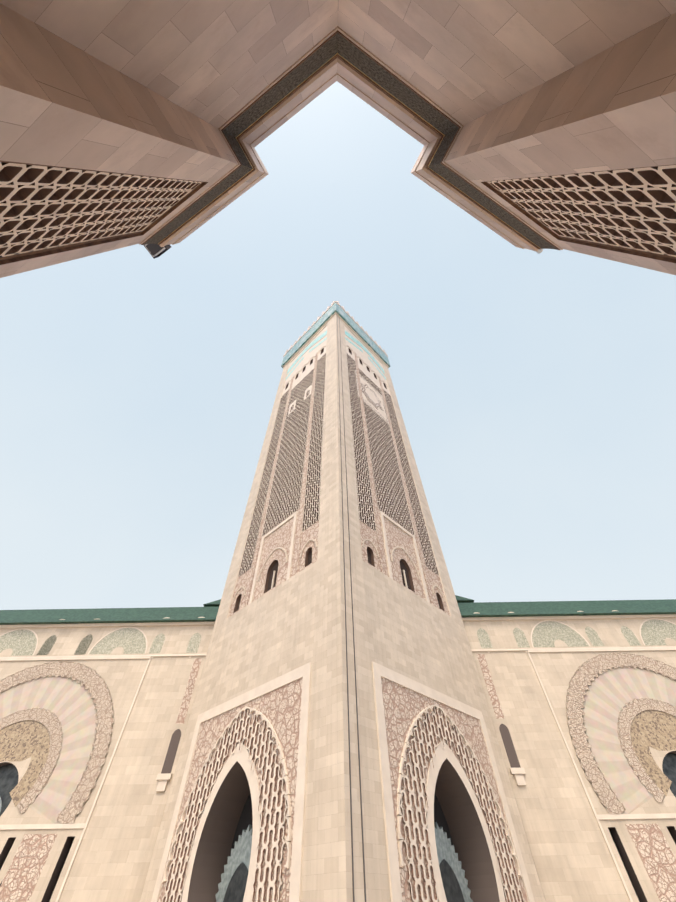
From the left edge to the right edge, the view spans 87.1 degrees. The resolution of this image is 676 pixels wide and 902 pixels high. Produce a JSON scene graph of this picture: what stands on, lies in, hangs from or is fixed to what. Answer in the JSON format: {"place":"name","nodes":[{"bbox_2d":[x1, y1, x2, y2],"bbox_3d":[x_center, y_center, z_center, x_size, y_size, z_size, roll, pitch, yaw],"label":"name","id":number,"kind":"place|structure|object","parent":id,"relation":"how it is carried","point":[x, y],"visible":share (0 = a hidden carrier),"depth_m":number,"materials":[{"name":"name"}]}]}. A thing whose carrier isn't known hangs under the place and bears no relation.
{"place":"outdoors","nodes":[
{"label":"outdoors","id":0,"kind":"place"},
{"bbox_2d":[281,301,389,367],"bbox_3d":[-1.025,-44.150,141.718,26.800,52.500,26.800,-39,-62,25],"label":"parapet","id":1,"kind":"structure","parent":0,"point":[332,310],"depth_m":118.55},
{"bbox_2d":[0,610,675,901],"bbox_3d":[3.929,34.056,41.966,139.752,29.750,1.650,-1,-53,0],"label":"building wall","id":2,"kind":"structure","parent":0,"point":[589,839],"depth_m":40.79,"materials":[{"name":"beige stone"}]},
{"bbox_2d":[0,595,675,624],"bbox_3d":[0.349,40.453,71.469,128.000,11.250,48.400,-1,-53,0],"label":"roof","id":3,"kind":"structure","parent":2,"relation":"on","point":[466,606],"depth_m":55.08,"materials":[{"name":"green tile"}]},
{"bbox_2d":[0,81,675,609],"label":"sky","id":4,"kind":"structure","parent":0,"point":[535,392],"materials":[{"name":"blue"}]},
{"label":"ground","id":5,"kind":"structure","parent":0,"visible":0},
{"bbox_2d":[0,0,337,277],"bbox_3d":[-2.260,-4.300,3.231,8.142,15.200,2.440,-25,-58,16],"label":"archway","id":6,"kind":"object","parent":5,"relation":"on","point":[149,125],"visible":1,"depth_m":4.55,"materials":[{"name":"stone"}]},
{"bbox_2d":[140,314,346,901],"bbox_3d":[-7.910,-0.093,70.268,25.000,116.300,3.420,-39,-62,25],"label":"tower wall","id":7,"kind":"structure","parent":5,"relation":"on","point":[254,810],"depth_m":34.32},
{"bbox_2d":[336,315,545,901],"bbox_3d":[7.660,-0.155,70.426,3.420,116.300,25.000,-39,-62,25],"label":"tower wall","id":8,"kind":"structure","parent":5,"relation":"on","point":[442,821],"depth_m":34.45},
{"bbox_2d":[337,317,365,901],"bbox_3d":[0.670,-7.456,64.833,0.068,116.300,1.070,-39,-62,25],"label":"minaret cables","id":9,"kind":"object","parent":8,"relation":"attached to","point":[347,674],"visible":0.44,"depth_m":28.46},
{"bbox_2d":[337,0,675,274],"bbox_3d":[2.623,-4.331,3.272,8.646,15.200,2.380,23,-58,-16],"label":"archway","id":10,"kind":"object","parent":5,"relation":"on","point":[538,126],"visible":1,"depth_m":4.91,"materials":[{"name":"stone"}]}
]}

